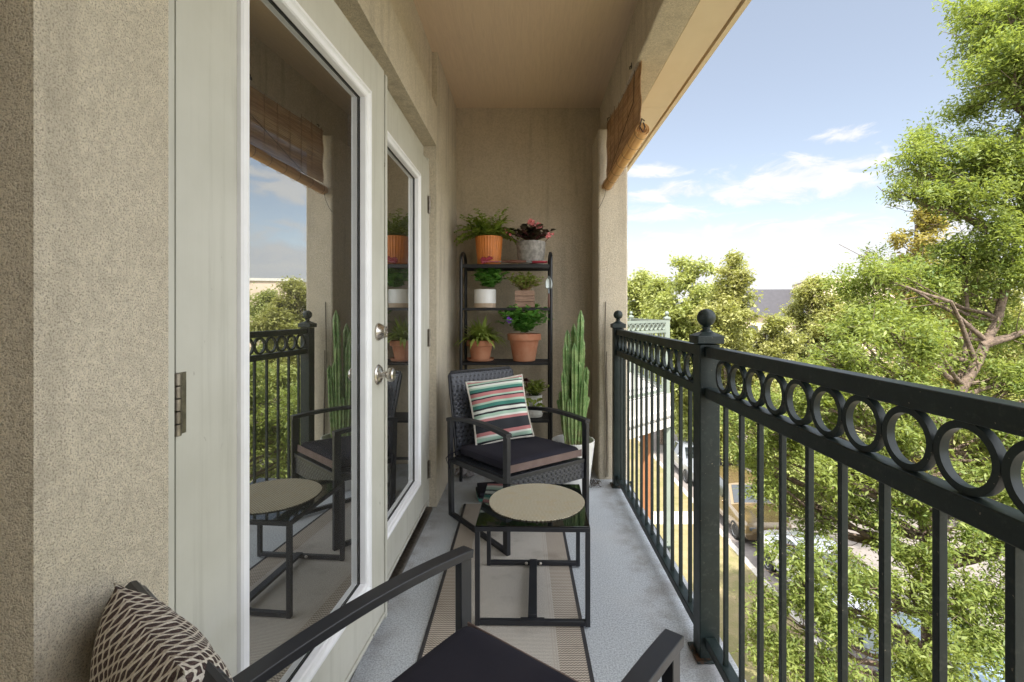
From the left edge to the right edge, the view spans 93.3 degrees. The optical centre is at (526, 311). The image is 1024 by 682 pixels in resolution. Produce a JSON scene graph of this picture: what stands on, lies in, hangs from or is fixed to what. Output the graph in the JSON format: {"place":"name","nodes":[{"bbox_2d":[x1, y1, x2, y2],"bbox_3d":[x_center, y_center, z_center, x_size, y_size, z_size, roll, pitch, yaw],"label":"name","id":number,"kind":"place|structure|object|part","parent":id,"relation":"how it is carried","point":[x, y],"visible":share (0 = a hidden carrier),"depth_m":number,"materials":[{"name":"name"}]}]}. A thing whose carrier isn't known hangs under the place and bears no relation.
{"place":"outdoors","nodes":[
{"label":"outdoors","id":0,"kind":"place"},
{"bbox_2d":[627,265,662,376],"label":"street tree","id":1,"kind":"object","parent":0,"point":[639,282],"visible":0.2,"depth_m":33.47,"materials":[{"name":"green plant"}]},
{"bbox_2d":[630,481,669,551],"bbox_3d":[1.440,3.884,8.200,1.270,1.189,4.690,0,0,0],"label":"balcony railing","id":2,"kind":"object","parent":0,"point":[668,547],"visible":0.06,"depth_m":7.32,"materials":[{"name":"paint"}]},
{"bbox_2d":[654,511,692,523],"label":"path","id":3,"kind":"structure","parent":0,"point":[676,517],"depth_m":19.20,"materials":[{"name":"concrete"}]},
{"bbox_2d":[630,438,831,681],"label":"lawn","id":4,"kind":"structure","parent":0,"point":[750,671],"depth_m":14.66,"materials":[{"name":"plant"}]},
{"bbox_2d":[630,373,669,545],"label":"building wing","id":5,"kind":"structure","parent":4,"relation":"on","point":[668,458],"depth_m":6.90,"materials":[{"name":"white paint"}]},
{"bbox_2d":[627,311,670,398],"bbox_3d":[1.440,0.584,8.200,1.270,1.189,4.690,0,0,0],"label":"balcony railing","id":6,"kind":"object","parent":5,"relation":"on","point":[654,326],"visible":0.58,"depth_m":6.92,"materials":[{"name":"white paint"}]},
{"bbox_2d":[720,0,1023,681],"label":"street tree","id":7,"kind":"object","parent":4,"relation":"on","point":[992,164],"visible":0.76,"depth_m":8.50,"materials":[{"name":"green plant"}]},
{"bbox_2d":[639,427,1004,681],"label":"road","id":8,"kind":"structure","parent":0,"point":[750,549],"depth_m":16.38,"materials":[{"name":"grey asphalt"}]},
{"bbox_2d":[635,274,679,443],"bbox_3d":[8.470,2.881,29.806,4.109,10.613,4.412,0,0,25],"label":"street tree","id":9,"kind":"object","parent":8,"relation":"on","point":[652,293],"visible":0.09,"depth_m":29.83,"materials":[{"name":"green plant"}]},
{"bbox_2d":[640,251,723,439],"bbox_3d":[9.296,2.383,26.955,5.443,11.685,5.862,0,0,0],"label":"street tree","id":10,"kind":"object","parent":8,"relation":"on","point":[683,328],"visible":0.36,"depth_m":26.29,"materials":[{"name":"green plant"}]},
{"bbox_2d":[674,440,720,482],"bbox_3d":[8.500,7.465,24.604,2.040,1.460,4.532,0,0,0],"label":"parked car","id":11,"kind":"object","parent":8,"relation":"on","point":[685,457],"visible":0.28,"depth_m":24.21,"materials":[{"name":"silver paint"}]},
{"bbox_3d":[7.754,7.011,24.775,0.232,0.438,0.559,0,0,0],"label":"side window","id":12,"kind":"part","parent":11,"relation":"part of","materials":[{"name":"glass"}]},
{"bbox_2d":[720,466,791,539],"bbox_3d":[8.400,7.335,18.900,2.040,1.720,4.525,0,0,0],"label":"parked car","id":13,"kind":"object","parent":8,"relation":"on","point":[771,518],"visible":0.35,"depth_m":17.63,"materials":[{"name":"beige paint"}]},
{"bbox_3d":[7.612,6.845,19.025,0.198,0.590,0.817,0,0,0],"label":"side window","id":14,"kind":"part","parent":13,"relation":"part of","materials":[{"name":"glass"}]},
{"bbox_2d":[746,310,816,436],"bbox_3d":[12.478,4.062,25.076,4.685,8.275,4.642,0,0,0],"label":"street tree","id":15,"kind":"object","parent":8,"relation":"on","point":[777,343],"visible":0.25,"depth_m":24.30,"materials":[{"name":"green plant"}]},
{"bbox_2d":[764,530,891,637],"bbox_3d":[8.500,7.465,13.904,2.040,1.460,4.532,0,0,0],"label":"parked car","id":16,"kind":"object","parent":8,"relation":"on","point":[770,567],"visible":0.16,"depth_m":14.31,"materials":[{"name":"white paint"}]},
{"bbox_2d":[881,205,976,472],"bbox_3d":[16.102,1.811,19.901,3.838,12.774,3.637,0,0,0],"label":"street tree","id":17,"kind":"object","parent":8,"relation":"on","point":[899,239],"visible":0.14,"depth_m":19.61,"materials":[{"name":"green plant"}]},
{"bbox_2d":[863,611,1004,681],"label":"parked car","id":18,"kind":"object","parent":8,"relation":"on","point":[916,633],"visible":0.16,"depth_m":10.03,"materials":[{"name":"blue paint"}]},
{"bbox_3d":[7.712,6.834,9.850,0.198,0.572,0.774,0,0,0],"label":"side window","id":19,"kind":"part","parent":18,"relation":"part of","materials":[{"name":"glass"}]},
{"bbox_2d":[627,0,1023,303],"label":"sky","id":20,"kind":"structure","parent":0,"point":[765,154],"materials":[{"name":"blue"}]},
{"bbox_2d":[846,404,981,454],"bbox_3d":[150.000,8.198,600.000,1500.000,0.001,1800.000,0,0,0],"label":"ground","id":21,"kind":"structure","parent":0,"point":[867,430],"depth_m":32.17,"materials":[{"name":"green plant"}]},
{"bbox_2d":[0,0,751,681],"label":"apartment building","id":22,"kind":"structure","parent":21,"relation":"on","point":[230,250],"depth_m":1.11,"materials":[{"name":"paint"}]},
{"bbox_2d":[174,0,395,681],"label":"door","id":23,"kind":"structure","parent":22,"relation":"in","point":[281,374],"depth_m":1.14,"materials":[{"name":"paint"}]},
{"bbox_2d":[387,100,429,580],"bbox_3d":[-0.601,0.116,2.342,0.058,2.015,1.071,0,0,0],"label":"door","id":24,"kind":"structure","parent":22,"relation":"in","point":[408,200],"depth_m":2.41,"materials":[{"name":"paint"}]},
{"bbox_2d":[350,465,745,681],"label":"floor","id":25,"kind":"structure","parent":22,"relation":"attached to","point":[637,608],"depth_m":1.98,"materials":[{"name":"paint"}]},
{"bbox_2d":[454,468,474,477],"bbox_3d":[-0.438,1.127,3.456,0.144,0.081,0.114,8,10,0],"label":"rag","id":26,"kind":"object","parent":25,"relation":"on","point":[468,473],"visible":0.57,"depth_m":3.43,"materials":[{"name":"grey fabric"}]},
{"bbox_2d":[476,481,499,501],"bbox_3d":[-0.190,1.146,3.100,0.260,0.056,0.200,0,0,-12],"label":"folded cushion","id":27,"kind":"object","parent":25,"relation":"on","point":[480,489],"visible":0.15,"depth_m":3.07,"materials":[{"name":"fabric"}]},
{"bbox_2d":[417,504,594,681],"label":"runner rug","id":28,"kind":"object","parent":25,"relation":"on","point":[504,591],"visible":0.47,"depth_m":1.97,"materials":[{"name":"beige fabric"}]},
{"bbox_2d":[125,546,683,681],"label":"patio chair","id":29,"kind":"object","parent":28,"relation":"on","point":[467,651],"visible":0.96,"depth_m":0.98,"materials":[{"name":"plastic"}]},
{"bbox_2d":[89,582,233,681],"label":"throw pillow","id":30,"kind":"object","parent":29,"relation":"on","point":[141,637],"visible":0.9,"depth_m":0.51,"materials":[{"name":"beige fabric"}]},
{"bbox_2d":[446,366,589,555],"bbox_3d":[-0.090,0.762,2.747,0.578,0.819,0.691,0,0,-37],"label":"patio chair","id":31,"kind":"object","parent":28,"relation":"on","point":[526,460],"visible":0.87,"depth_m":2.63,"materials":[{"name":"wicker"}]},
{"bbox_2d":[465,374,533,444],"bbox_3d":[-0.158,0.575,2.845,0.361,0.381,0.128,-5,-17,-21],"label":"throw pillow","id":32,"kind":"object","parent":31,"relation":"on","point":[501,403],"visible":0.89,"depth_m":2.80,"materials":[{"name":"fabric"}]},
{"bbox_2d":[475,484,589,626],"bbox_3d":[0.026,0.984,2.019,0.430,0.374,0.447,0,0,1],"label":"side table","id":33,"kind":"object","parent":28,"relation":"on","point":[489,519],"visible":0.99,"depth_m":1.81,"materials":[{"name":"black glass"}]},
{"bbox_2d":[489,483,584,521],"bbox_3d":[0.043,0.795,2.035,0.401,0.004,0.402,0,0,0],"label":"placemat","id":34,"kind":"object","parent":33,"relation":"on","point":[538,502],"visible":1,"depth_m":2.01,"materials":[{"name":"wicker"}]},
{"bbox_2d":[459,252,552,481],"bbox_3d":[-0.144,0.372,3.490,0.649,1.612,0.283,0,0,0],"label":"plant rack","id":35,"kind":"object","parent":25,"relation":"on","point":[546,417],"visible":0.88,"depth_m":3.35,"materials":[{"name":"black metal"}]},
{"bbox_2d":[455,314,507,361],"bbox_3d":[-0.327,0.183,3.472,0.402,0.336,0.427,0,0,0],"label":"potted plant","id":36,"kind":"object","parent":35,"relation":"on","point":[481,341],"visible":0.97,"depth_m":3.40,"materials":[{"name":"green plant"}]},
{"bbox_2d":[480,256,492,263],"bbox_3d":[-0.280,-0.360,3.344,0.091,0.058,0.033,0,0,0],"label":"garden glove","id":37,"kind":"object","parent":35,"relation":"on","point":[488,258],"visible":1,"depth_m":3.33,"materials":[{"name":"fabric"}]},
{"bbox_2d":[453,207,523,263],"bbox_3d":[-0.274,-0.539,3.475,0.515,0.420,0.445,0,0,0],"label":"potted plant","id":38,"kind":"object","parent":35,"relation":"on","point":[488,237],"visible":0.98,"depth_m":3.40,"materials":[{"name":"plant"}]},
{"bbox_2d":[472,268,509,307],"bbox_3d":[-0.271,-0.190,3.461,0.312,0.322,0.310,0,0,0],"label":"potted plant","id":39,"kind":"object","parent":35,"relation":"on","point":[486,298],"visible":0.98,"depth_m":3.41,"materials":[{"name":"green plant"}]},
{"bbox_2d":[482,260,508,262],"bbox_3d":[-0.183,-0.349,3.359,0.256,0.021,0.044,0,0,-10],"label":"garden tool","id":40,"kind":"object","parent":35,"relation":"on","point":[504,261],"visible":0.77,"depth_m":3.36,"materials":[{"name":"metal"}]},
{"bbox_2d":[495,303,553,361],"bbox_3d":[-0.020,0.126,3.455,0.436,0.450,0.451,0,0,0],"label":"potted plant","id":41,"kind":"object","parent":35,"relation":"on","point":[524,346],"visible":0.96,"depth_m":3.39,"materials":[{"name":"green plant"}]},
{"bbox_2d":[506,271,543,307],"bbox_3d":[-0.018,-0.163,3.458,0.258,0.265,0.281,0,0,28],"label":"crate planter","id":42,"kind":"object","parent":35,"relation":"on","point":[524,295],"visible":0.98,"depth_m":3.40,"materials":[{"name":"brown wood"}]},
{"bbox_2d":[509,260,547,262],"bbox_3d":[0.011,-0.347,3.345,0.271,0.023,0.062,0,0,-8],"label":"garden tool","id":43,"kind":"object","parent":35,"relation":"on","point":[517,261],"visible":1,"depth_m":3.33,"materials":[{"name":"metal"}]},
{"bbox_2d":[505,218,555,263],"bbox_3d":[0.021,-0.497,3.470,0.374,0.336,0.342,0,0,0],"label":"potted plant","id":44,"kind":"object","parent":35,"relation":"on","point":[531,247],"visible":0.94,"depth_m":3.40,"materials":[{"name":"grey plant"}]},
{"bbox_2d":[523,378,548,417],"bbox_3d":[0.058,0.611,3.469,0.252,0.279,0.279,0,0,0],"label":"potted plant","id":45,"kind":"object","parent":35,"relation":"on","point":[533,397],"visible":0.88,"depth_m":3.42,"materials":[{"name":"green plant"}]},
{"bbox_2d":[545,276,551,306],"bbox_3d":[0.151,-0.139,3.324,0.049,0.217,0.018,0,0,-8],"label":"garden tool","id":46,"kind":"object","parent":35,"relation":"hanging from","point":[548,284],"visible":1,"depth_m":3.32,"materials":[{"name":"metal"}]},
{"bbox_2d":[552,310,594,492],"bbox_3d":[0.305,0.583,3.170,0.280,1.190,0.280,0,0,0],"label":"potted cactus","id":47,"kind":"object","parent":25,"relation":"on","point":[574,398],"visible":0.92,"depth_m":3.12,"materials":[{"name":"green plant"}]},
{"bbox_2d":[589,478,600,487],"bbox_3d":[0.394,1.165,3.294,0.243,0.021,0.196,0,0,0],"label":"dry debris","id":48,"kind":"object","parent":25,"relation":"on","point":[594,482],"visible":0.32,"depth_m":3.30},
{"bbox_2d":[610,309,1023,681],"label":"balcony railing","id":49,"kind":"object","parent":25,"relation":"on","point":[954,494],"visible":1,"depth_m":1.13,"materials":[{"name":"metal"}]},
{"bbox_2d":[605,302,607,476],"bbox_3d":[0.559,0.543,3.392,0.025,1.230,0.006,0,0,0],"label":"cable","id":50,"kind":"object","parent":22,"relation":"attached to","point":[605,392],"visible":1,"depth_m":3.39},
{"bbox_2d":[598,61,649,208],"bbox_3d":[0.579,-1.032,2.921,0.102,0.621,0.949,0,0,-4],"label":"bamboo blind","id":51,"kind":"object","parent":22,"relation":"hanging from","point":[627,130],"visible":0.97,"depth_m":2.80,"materials":[{"name":"brown wood"}]},
{"bbox_2d":[683,247,778,465],"bbox_3d":[9.795,2.584,22.771,4.479,11.318,4.296,0,0,0],"label":"street tree","id":52,"kind":"object","parent":21,"relation":"on","point":[728,305],"visible":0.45,"depth_m":22.45,"materials":[{"name":"green plant"}]},
{"bbox_2d":[742,289,803,331],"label":"building","id":53,"kind":"structure","parent":21,"relation":"on","point":[773,300],"depth_m":66.86,"materials":[{"name":"stone"}]},
{"bbox_2d":[736,377,862,517],"bbox_3d":[11.209,5.378,20.006,4.784,6.740,4.396,0,0,28],"label":"street tree","id":54,"kind":"object","parent":21,"relation":"on","point":[796,474],"visible":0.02,"depth_m":19.15,"materials":[{"name":"green plant"}]},
{"bbox_2d":[777,272,854,378],"bbox_3d":[22.599,2.506,37.762,6.058,11.387,6.391,0,0,-25],"label":"street tree","id":55,"kind":"object","parent":21,"relation":"on","point":[807,298],"visible":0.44,"depth_m":37.30,"materials":[{"name":"green plant"}]},
{"bbox_2d":[638,437,1001,681],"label":"kerb","id":56,"kind":"structure","parent":21,"relation":"on","point":[748,563],"depth_m":15.70,"materials":[{"name":"concrete"}]},
{"bbox_2d":[804,289,883,376],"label":"street tree","id":57,"kind":"object","parent":21,"relation":"on","point":[846,300],"depth_m":42.99,"materials":[{"name":"green plant"}]},
{"bbox_2d":[792,276,902,376],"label":"building","id":58,"kind":"structure","parent":21,"relation":"on","point":[798,283],"depth_m":59.06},
{"bbox_2d":[899,267,990,370],"bbox_3d":[20.508,2.901,23.980,4.387,10.646,4.345,0,0,0],"label":"street tree","id":59,"kind":"object","parent":21,"relation":"on","point":[972,324],"visible":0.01,"depth_m":22.98,"materials":[{"name":"green plant"}]},
{"bbox_2d":[872,256,1023,377],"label":"street tree","id":60,"kind":"object","parent":21,"relation":"on","point":[1020,302],"visible":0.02,"depth_m":28.35,"materials":[{"name":"green plant"}]},
{"bbox_2d":[923,325,1023,500],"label":"street tree","id":61,"kind":"object","parent":21,"relation":"on","point":[958,442],"visible":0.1,"depth_m":18.40,"materials":[{"name":"green plant"}]}
]}

